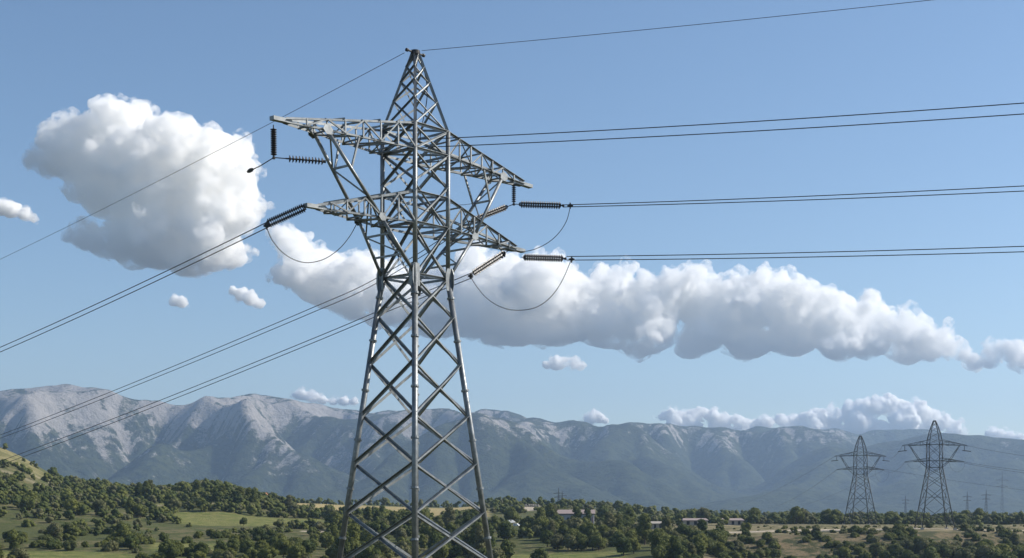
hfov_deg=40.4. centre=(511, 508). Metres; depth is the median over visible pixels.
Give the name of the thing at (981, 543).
tree
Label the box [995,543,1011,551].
tree
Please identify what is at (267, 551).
tree
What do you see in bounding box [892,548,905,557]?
tree
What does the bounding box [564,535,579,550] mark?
tree
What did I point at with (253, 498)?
tree
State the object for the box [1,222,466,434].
conductor
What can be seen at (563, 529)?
tree
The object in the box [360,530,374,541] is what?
tree
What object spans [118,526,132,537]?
tree
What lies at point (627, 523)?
tree
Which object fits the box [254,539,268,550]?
tree
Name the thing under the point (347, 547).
tree
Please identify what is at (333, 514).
tree
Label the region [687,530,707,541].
tree
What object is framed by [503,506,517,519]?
tree
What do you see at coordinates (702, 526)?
tree
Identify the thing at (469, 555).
tree
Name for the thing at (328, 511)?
tree
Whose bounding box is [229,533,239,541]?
tree
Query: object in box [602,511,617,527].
tree
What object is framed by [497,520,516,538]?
tree
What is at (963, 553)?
tree
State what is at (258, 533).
tree
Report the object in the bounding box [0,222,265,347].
conductor
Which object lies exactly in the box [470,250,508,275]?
insulator string
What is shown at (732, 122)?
conductor
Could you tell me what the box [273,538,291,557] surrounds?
tree
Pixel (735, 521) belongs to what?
shelter
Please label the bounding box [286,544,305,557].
tree
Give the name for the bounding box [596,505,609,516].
tree
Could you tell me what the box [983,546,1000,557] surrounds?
tree
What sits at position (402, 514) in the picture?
tree
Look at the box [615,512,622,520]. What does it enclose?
tree
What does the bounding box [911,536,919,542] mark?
tree
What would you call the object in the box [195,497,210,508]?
tree
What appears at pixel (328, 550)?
shrub
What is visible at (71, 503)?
tree
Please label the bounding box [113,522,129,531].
tree
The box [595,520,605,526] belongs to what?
tree
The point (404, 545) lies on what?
tree
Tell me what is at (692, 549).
tree
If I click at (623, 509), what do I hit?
tree
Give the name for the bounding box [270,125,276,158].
insulator string
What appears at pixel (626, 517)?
tree
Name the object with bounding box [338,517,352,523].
tree
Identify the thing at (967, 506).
lattice pylon
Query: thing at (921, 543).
tree
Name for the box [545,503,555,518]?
tree
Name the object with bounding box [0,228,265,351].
conductor
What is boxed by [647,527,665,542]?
tree
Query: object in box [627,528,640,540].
tree
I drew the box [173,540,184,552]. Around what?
tree
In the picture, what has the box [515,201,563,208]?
insulator string
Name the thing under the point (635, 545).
tree
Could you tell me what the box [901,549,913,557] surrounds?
tree
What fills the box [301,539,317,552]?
tree
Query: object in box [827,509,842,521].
tree
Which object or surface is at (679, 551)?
tree
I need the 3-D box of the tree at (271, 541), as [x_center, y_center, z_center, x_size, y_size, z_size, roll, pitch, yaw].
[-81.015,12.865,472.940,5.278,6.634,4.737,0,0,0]
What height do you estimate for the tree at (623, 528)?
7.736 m
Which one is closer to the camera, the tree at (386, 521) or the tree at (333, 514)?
the tree at (386, 521)
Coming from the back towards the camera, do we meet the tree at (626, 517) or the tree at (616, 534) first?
the tree at (626, 517)
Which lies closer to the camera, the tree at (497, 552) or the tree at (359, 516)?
the tree at (497, 552)
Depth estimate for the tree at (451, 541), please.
493.15 m
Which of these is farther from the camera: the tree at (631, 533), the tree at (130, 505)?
the tree at (130, 505)
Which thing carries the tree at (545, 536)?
on the ground
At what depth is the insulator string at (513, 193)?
108.71 m
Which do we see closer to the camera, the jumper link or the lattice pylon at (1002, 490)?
the jumper link
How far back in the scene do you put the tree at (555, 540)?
506.86 m
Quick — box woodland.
[0,443,1023,557]
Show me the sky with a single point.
(102, 101)
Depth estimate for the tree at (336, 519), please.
619.09 m
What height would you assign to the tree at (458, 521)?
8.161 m
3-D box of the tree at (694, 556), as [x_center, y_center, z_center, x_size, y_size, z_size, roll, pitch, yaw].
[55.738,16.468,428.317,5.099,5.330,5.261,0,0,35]
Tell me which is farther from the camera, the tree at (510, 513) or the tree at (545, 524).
the tree at (510, 513)
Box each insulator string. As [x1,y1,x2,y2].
[264,204,306,226]
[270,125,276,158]
[275,155,325,164]
[468,204,512,222]
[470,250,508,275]
[511,185,515,205]
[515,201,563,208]
[521,254,566,261]
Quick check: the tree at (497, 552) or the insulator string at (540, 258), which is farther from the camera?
the tree at (497, 552)
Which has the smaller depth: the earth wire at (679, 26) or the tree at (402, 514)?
the earth wire at (679, 26)
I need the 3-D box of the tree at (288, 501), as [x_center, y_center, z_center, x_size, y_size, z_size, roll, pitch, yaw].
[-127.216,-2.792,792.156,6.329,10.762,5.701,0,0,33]
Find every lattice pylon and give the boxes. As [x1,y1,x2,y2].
[270,48,532,557]
[553,488,563,500]
[835,435,885,524]
[902,420,965,529]
[963,492,970,509]
[983,491,988,511]
[997,476,1008,512]
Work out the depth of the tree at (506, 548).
448.48 m
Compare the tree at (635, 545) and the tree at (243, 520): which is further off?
the tree at (243, 520)
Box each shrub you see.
[0,548,4,557]
[7,547,29,557]
[325,544,346,556]
[373,553,386,557]
[459,542,475,555]
[499,529,517,538]
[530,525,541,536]
[569,540,587,550]
[740,522,751,529]
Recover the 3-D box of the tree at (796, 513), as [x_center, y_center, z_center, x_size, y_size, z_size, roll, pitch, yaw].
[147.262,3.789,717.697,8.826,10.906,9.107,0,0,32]
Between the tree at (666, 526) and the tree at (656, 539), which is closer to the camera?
the tree at (656, 539)
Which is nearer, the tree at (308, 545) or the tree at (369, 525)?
the tree at (308, 545)
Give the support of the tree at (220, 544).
on the ground
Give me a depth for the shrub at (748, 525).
599.10 m
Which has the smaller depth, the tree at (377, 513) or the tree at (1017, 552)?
the tree at (1017, 552)
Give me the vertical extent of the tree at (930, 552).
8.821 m
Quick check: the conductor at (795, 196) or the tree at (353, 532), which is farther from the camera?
the tree at (353, 532)
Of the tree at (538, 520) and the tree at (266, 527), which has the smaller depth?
the tree at (266, 527)
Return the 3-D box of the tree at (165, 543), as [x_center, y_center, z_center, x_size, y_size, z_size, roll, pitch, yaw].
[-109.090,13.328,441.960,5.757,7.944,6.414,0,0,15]
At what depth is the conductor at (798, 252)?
102.08 m
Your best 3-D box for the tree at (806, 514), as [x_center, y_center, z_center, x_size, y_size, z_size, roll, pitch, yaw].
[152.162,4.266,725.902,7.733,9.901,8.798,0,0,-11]
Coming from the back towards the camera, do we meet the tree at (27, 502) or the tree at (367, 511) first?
the tree at (367, 511)
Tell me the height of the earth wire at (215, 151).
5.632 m
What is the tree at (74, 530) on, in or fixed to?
on the ground
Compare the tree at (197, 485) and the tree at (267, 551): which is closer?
the tree at (267, 551)
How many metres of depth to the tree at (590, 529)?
525.78 m
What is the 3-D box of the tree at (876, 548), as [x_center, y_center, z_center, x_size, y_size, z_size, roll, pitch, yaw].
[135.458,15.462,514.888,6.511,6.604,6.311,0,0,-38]
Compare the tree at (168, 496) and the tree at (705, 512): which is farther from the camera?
the tree at (705, 512)
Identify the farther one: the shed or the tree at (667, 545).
the shed
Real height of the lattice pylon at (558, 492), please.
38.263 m
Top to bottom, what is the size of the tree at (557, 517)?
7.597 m
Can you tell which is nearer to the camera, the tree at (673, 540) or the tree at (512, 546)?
the tree at (673, 540)
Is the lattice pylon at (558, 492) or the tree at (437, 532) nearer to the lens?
the tree at (437, 532)
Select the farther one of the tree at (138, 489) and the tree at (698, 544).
the tree at (138, 489)
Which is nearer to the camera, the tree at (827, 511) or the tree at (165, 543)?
the tree at (165, 543)
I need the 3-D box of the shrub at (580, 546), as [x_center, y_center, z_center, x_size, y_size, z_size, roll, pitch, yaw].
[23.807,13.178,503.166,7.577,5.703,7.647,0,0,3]
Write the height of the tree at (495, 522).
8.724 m
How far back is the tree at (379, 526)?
557.25 m
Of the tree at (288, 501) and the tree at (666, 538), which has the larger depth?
the tree at (288, 501)
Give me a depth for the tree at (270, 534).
526.82 m
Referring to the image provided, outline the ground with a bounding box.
[0,447,1023,557]
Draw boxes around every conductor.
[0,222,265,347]
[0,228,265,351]
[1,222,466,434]
[1,225,468,437]
[1,272,472,460]
[1,277,472,464]
[420,103,1023,139]
[422,113,1023,147]
[564,185,1023,204]
[566,246,1023,256]
[567,191,1023,206]
[567,251,1023,260]
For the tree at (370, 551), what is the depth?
431.23 m
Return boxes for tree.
[6,530,25,546]
[19,496,36,510]
[23,491,39,500]
[46,522,63,536]
[60,491,75,501]
[63,498,77,509]
[67,525,80,535]
[91,499,107,512]
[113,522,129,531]
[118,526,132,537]
[124,500,136,514]
[124,534,139,549]
[133,482,141,495]
[133,503,147,517]
[140,481,150,497]
[148,479,154,488]
[158,539,179,556]
[162,543,179,557]
[163,493,178,506]
[167,497,181,509]
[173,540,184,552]
[192,481,202,491]
[193,542,210,553]
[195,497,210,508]
[211,487,220,501]
[213,539,227,550]
[218,484,226,496]
[227,538,239,550]
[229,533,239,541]
[233,486,244,497]
[239,517,247,525]
[239,533,250,541]
[239,539,254,553]
[245,487,251,498]
[249,488,258,503]
[252,527,265,540]
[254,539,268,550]
[258,545,278,557]
[260,524,271,532]
[262,529,276,539]
[267,537,277,546]
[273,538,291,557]
[284,495,292,506]
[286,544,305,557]
[287,502,298,512]
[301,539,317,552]
[318,532,334,548]
[323,507,336,517]
[327,511,339,522]
[330,525,339,543]
[331,514,342,524]
[334,530,350,556]
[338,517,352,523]
[348,523,361,557]
[355,513,368,523]
[355,552,363,557]
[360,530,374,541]
[361,545,381,557]
[363,506,373,520]
[366,521,374,529]
[371,519,389,532]
[373,510,381,520]
[374,540,394,557]
[379,505,385,513]
[379,517,389,525]
[380,509,388,518]
[386,510,399,524]
[391,518,398,533]
[393,527,406,539]
[394,540,411,556]
[397,510,405,517]
[402,511,411,526]
[419,509,432,519]
[420,521,437,535]
[426,532,449,548]
[428,540,449,557]
[429,531,443,537]
[433,515,444,527]
[442,507,455,526]
[444,535,462,546]
[445,522,458,534]
[454,518,462,525]
[459,528,469,536]
[461,509,479,519]
[461,514,473,527]
[463,532,470,542]
[465,552,477,557]
[468,522,481,543]
[473,525,485,549]
[477,547,485,554]
[484,547,504,557]
[487,515,500,528]
[488,523,495,547]
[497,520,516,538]
[500,539,514,557]
[500,539,515,550]
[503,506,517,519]
[518,517,533,529]
[529,548,548,557]
[533,507,545,522]
[533,516,548,525]
[538,530,553,546]
[540,521,548,534]
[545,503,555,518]
[546,520,556,534]
[549,533,563,549]
[553,514,564,522]
[557,524,571,535]
[562,533,569,549]
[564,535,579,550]
[566,517,584,527]
[568,528,581,535]
[571,506,581,518]
[574,533,588,549]
[577,522,596,533]
[581,517,591,522]
[582,523,600,537]
[583,508,591,520]
[586,535,594,549]
[589,534,607,549]
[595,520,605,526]
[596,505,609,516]
[597,524,609,536]
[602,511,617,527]
[604,529,614,538]
[605,505,613,512]
[608,527,621,532]
[610,531,623,539]
[612,536,633,555]
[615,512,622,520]
[615,519,623,526]
[616,524,626,533]
[620,506,629,513]
[622,514,633,521]
[623,520,633,526]
[624,507,635,523]
[625,530,637,538]
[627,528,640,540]
[629,537,640,553]
[630,522,637,528]
[635,514,651,544]
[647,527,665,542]
[650,532,663,554]
[652,544,667,557]
[659,515,672,532]
[661,534,670,544]
[664,542,671,554]
[667,530,681,538]
[667,535,682,557]
[671,544,691,557]
[674,523,692,534]
[681,539,688,546]
[686,542,697,554]
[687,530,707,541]
[688,525,700,530]
[688,554,700,557]
[690,533,709,547]
[693,535,706,557]
[695,507,710,518]
[697,519,707,533]
[705,536,714,552]
[708,530,726,543]
[711,541,727,554]
[716,551,731,557]
[748,507,761,517]
[789,506,804,523]
[801,508,809,523]
[819,509,831,518]
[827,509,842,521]
[868,542,885,556]
[884,511,895,516]
[889,543,903,556]
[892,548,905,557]
[899,538,915,550]
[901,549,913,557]
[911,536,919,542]
[914,537,930,552]
[919,546,938,557]
[933,540,951,548]
[935,543,952,557]
[950,544,957,557]
[954,547,974,557]
[960,510,971,514]
[965,545,976,557]
[969,541,979,546]
[972,508,987,516]
[974,545,993,557]
[975,541,987,547]
[980,538,993,545]
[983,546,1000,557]
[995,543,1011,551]
[999,551,1016,557]
[1011,548,1023,557]
[1013,545,1023,550]
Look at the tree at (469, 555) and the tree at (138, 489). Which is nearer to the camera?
the tree at (469, 555)
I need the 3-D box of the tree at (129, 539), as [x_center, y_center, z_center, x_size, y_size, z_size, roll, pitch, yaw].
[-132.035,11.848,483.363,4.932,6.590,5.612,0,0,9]
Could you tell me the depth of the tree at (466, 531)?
511.27 m
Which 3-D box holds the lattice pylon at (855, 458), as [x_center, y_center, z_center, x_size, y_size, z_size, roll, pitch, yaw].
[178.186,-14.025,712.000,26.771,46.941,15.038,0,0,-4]
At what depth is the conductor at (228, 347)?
141.66 m
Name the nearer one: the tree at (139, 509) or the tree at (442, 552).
the tree at (442, 552)
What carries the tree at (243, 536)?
on the ground
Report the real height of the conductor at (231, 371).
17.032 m
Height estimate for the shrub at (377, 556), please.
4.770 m
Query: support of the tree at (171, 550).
on the ground
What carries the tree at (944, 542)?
on the ground
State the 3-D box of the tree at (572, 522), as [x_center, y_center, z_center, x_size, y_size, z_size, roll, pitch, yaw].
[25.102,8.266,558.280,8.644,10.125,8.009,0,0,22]
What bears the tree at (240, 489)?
on the ground
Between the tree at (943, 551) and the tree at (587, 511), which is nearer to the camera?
the tree at (943, 551)
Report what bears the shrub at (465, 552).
on the ground
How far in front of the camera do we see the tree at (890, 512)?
784.32 m
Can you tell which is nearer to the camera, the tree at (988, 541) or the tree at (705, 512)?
the tree at (988, 541)
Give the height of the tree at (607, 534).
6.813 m
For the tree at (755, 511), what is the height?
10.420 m
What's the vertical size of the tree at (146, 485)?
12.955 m
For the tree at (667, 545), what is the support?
on the ground
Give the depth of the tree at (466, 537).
496.71 m
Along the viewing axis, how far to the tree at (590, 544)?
501.42 m
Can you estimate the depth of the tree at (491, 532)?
481.95 m
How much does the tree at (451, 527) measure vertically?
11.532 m
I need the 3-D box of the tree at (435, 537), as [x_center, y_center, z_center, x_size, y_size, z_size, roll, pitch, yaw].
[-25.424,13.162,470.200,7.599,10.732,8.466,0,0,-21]
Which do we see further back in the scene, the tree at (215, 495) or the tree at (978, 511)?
the tree at (978, 511)
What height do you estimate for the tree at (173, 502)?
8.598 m
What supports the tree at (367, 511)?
on the ground
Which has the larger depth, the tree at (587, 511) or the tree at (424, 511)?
the tree at (424, 511)
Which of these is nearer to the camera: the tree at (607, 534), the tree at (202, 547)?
the tree at (202, 547)
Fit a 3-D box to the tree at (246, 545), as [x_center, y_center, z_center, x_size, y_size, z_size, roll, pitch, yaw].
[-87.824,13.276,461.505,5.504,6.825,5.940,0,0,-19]
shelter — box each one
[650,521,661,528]
[722,518,744,524]
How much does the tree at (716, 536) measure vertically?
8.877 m
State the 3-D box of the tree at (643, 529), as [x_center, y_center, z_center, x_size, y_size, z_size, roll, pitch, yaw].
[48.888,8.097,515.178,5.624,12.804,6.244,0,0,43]
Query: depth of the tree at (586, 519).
582.78 m
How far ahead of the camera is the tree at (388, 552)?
440.48 m
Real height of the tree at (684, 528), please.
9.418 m
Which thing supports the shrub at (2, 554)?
on the ground
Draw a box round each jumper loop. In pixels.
[267,224,356,262]
[471,261,570,310]
[512,209,569,251]
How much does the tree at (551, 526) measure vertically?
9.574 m
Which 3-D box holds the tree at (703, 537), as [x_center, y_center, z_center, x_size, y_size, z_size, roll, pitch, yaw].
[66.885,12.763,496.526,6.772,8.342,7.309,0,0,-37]
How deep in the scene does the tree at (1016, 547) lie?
514.38 m
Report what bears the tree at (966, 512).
on the ground
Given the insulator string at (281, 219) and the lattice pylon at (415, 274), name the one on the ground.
the lattice pylon at (415, 274)
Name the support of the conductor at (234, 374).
attached to the wire clamp
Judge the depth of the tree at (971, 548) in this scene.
500.67 m
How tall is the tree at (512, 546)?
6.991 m
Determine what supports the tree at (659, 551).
on the ground
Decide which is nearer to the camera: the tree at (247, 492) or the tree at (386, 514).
the tree at (386, 514)
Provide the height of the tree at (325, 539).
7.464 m
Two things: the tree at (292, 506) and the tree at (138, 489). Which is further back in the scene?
the tree at (138, 489)
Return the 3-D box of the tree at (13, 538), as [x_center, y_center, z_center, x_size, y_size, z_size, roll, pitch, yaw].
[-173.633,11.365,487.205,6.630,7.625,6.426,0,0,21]
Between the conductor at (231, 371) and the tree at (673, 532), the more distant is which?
the tree at (673, 532)
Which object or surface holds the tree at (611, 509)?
on the ground
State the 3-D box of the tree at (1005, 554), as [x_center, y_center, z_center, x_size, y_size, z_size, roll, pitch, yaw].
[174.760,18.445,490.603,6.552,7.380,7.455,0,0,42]
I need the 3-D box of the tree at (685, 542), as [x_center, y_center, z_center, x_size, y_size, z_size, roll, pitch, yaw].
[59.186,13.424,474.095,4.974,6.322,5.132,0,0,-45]
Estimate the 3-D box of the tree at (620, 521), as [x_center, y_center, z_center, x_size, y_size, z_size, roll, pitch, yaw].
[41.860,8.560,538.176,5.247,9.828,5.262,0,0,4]
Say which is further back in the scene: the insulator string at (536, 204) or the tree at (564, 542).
the tree at (564, 542)
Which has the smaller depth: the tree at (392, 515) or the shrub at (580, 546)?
the shrub at (580, 546)
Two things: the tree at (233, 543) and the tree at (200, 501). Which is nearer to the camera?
the tree at (233, 543)
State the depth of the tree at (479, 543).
474.44 m
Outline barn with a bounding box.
[681,518,708,525]
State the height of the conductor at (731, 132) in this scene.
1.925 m
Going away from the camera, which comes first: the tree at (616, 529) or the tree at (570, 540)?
the tree at (570, 540)
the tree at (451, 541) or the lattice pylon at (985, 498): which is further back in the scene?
the lattice pylon at (985, 498)
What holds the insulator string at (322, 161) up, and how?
hanging from the lattice pylon at (415, 274)
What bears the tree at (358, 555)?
on the ground
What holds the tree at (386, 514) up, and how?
on the ground
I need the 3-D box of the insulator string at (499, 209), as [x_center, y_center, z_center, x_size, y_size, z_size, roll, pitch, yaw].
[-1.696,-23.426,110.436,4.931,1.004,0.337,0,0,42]
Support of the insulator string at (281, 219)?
hanging from the lattice pylon at (415, 274)
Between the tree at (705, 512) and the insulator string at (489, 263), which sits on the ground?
the tree at (705, 512)
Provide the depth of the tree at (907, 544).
514.85 m
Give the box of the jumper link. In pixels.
[247,158,271,172]
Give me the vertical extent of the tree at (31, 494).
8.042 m
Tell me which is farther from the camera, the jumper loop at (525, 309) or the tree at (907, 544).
the tree at (907, 544)
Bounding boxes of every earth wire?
[1,53,403,258]
[422,0,929,50]
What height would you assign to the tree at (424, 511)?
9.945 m
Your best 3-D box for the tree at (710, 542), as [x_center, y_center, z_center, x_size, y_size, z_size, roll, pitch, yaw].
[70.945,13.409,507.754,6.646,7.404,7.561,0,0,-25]
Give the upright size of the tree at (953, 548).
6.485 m
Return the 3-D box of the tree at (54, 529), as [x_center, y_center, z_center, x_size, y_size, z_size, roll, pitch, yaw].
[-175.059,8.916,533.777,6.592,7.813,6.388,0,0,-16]
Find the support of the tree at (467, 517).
on the ground
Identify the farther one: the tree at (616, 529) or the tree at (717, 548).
the tree at (616, 529)
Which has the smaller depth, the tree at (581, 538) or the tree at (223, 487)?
the tree at (581, 538)
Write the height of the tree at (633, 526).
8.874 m
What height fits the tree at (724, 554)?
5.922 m
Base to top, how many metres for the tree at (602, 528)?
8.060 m
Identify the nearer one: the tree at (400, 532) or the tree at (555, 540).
the tree at (555, 540)
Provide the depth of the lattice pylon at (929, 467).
585.03 m
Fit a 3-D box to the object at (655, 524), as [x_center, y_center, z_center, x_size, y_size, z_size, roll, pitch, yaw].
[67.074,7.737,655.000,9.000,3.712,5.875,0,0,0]
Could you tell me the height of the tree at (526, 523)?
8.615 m
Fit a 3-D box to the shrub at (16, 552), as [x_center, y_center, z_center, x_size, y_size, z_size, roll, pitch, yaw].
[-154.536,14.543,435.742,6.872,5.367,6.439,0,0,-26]
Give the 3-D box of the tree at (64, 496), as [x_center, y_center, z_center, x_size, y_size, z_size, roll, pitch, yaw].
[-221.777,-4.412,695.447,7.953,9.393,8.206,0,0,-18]
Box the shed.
[557,510,597,523]
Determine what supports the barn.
on the ground
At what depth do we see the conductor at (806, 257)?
102.01 m
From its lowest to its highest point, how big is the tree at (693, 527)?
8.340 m
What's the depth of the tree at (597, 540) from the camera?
498.12 m
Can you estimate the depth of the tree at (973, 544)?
509.55 m
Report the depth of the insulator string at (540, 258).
107.69 m
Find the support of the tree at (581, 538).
on the ground
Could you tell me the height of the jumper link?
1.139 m
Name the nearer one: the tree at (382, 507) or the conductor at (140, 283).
the conductor at (140, 283)
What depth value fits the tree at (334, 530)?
516.94 m
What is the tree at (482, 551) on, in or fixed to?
on the ground
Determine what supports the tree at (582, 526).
on the ground
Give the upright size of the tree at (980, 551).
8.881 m
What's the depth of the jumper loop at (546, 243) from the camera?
107.74 m
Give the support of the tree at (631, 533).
on the ground
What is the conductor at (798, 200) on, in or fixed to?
attached to the wire clamp
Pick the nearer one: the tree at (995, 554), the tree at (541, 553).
the tree at (541, 553)
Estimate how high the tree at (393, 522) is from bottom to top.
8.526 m
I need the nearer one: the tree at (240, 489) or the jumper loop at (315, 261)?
the jumper loop at (315, 261)
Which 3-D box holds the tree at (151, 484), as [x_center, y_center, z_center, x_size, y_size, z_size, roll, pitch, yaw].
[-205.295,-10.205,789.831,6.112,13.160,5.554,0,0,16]
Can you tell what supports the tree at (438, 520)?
on the ground
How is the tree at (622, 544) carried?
on the ground
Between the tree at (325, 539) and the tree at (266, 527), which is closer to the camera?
the tree at (325, 539)
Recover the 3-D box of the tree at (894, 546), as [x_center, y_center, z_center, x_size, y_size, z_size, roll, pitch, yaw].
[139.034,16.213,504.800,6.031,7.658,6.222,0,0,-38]
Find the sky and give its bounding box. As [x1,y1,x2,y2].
[0,0,1023,439]
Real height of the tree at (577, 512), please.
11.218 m
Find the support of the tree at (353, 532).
on the ground
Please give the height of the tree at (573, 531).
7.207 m
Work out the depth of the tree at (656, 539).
436.54 m
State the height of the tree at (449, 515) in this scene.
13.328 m
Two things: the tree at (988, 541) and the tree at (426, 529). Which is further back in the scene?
the tree at (426, 529)
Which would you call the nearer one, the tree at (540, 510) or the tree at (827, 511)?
the tree at (540, 510)
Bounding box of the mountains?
[0,384,1023,513]
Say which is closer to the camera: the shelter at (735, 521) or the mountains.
the shelter at (735, 521)
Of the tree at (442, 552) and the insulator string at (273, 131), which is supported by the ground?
the tree at (442, 552)
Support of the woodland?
on the ground
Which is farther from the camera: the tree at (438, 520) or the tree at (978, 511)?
the tree at (978, 511)
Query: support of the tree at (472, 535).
on the ground
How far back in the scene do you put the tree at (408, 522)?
594.64 m
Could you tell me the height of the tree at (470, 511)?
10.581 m
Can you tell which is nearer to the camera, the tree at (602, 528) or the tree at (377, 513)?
the tree at (602, 528)
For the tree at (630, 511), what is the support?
on the ground
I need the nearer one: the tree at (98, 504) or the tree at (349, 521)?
the tree at (349, 521)
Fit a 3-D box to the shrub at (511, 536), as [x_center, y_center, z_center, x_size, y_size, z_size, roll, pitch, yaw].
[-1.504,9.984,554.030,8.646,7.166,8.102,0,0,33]

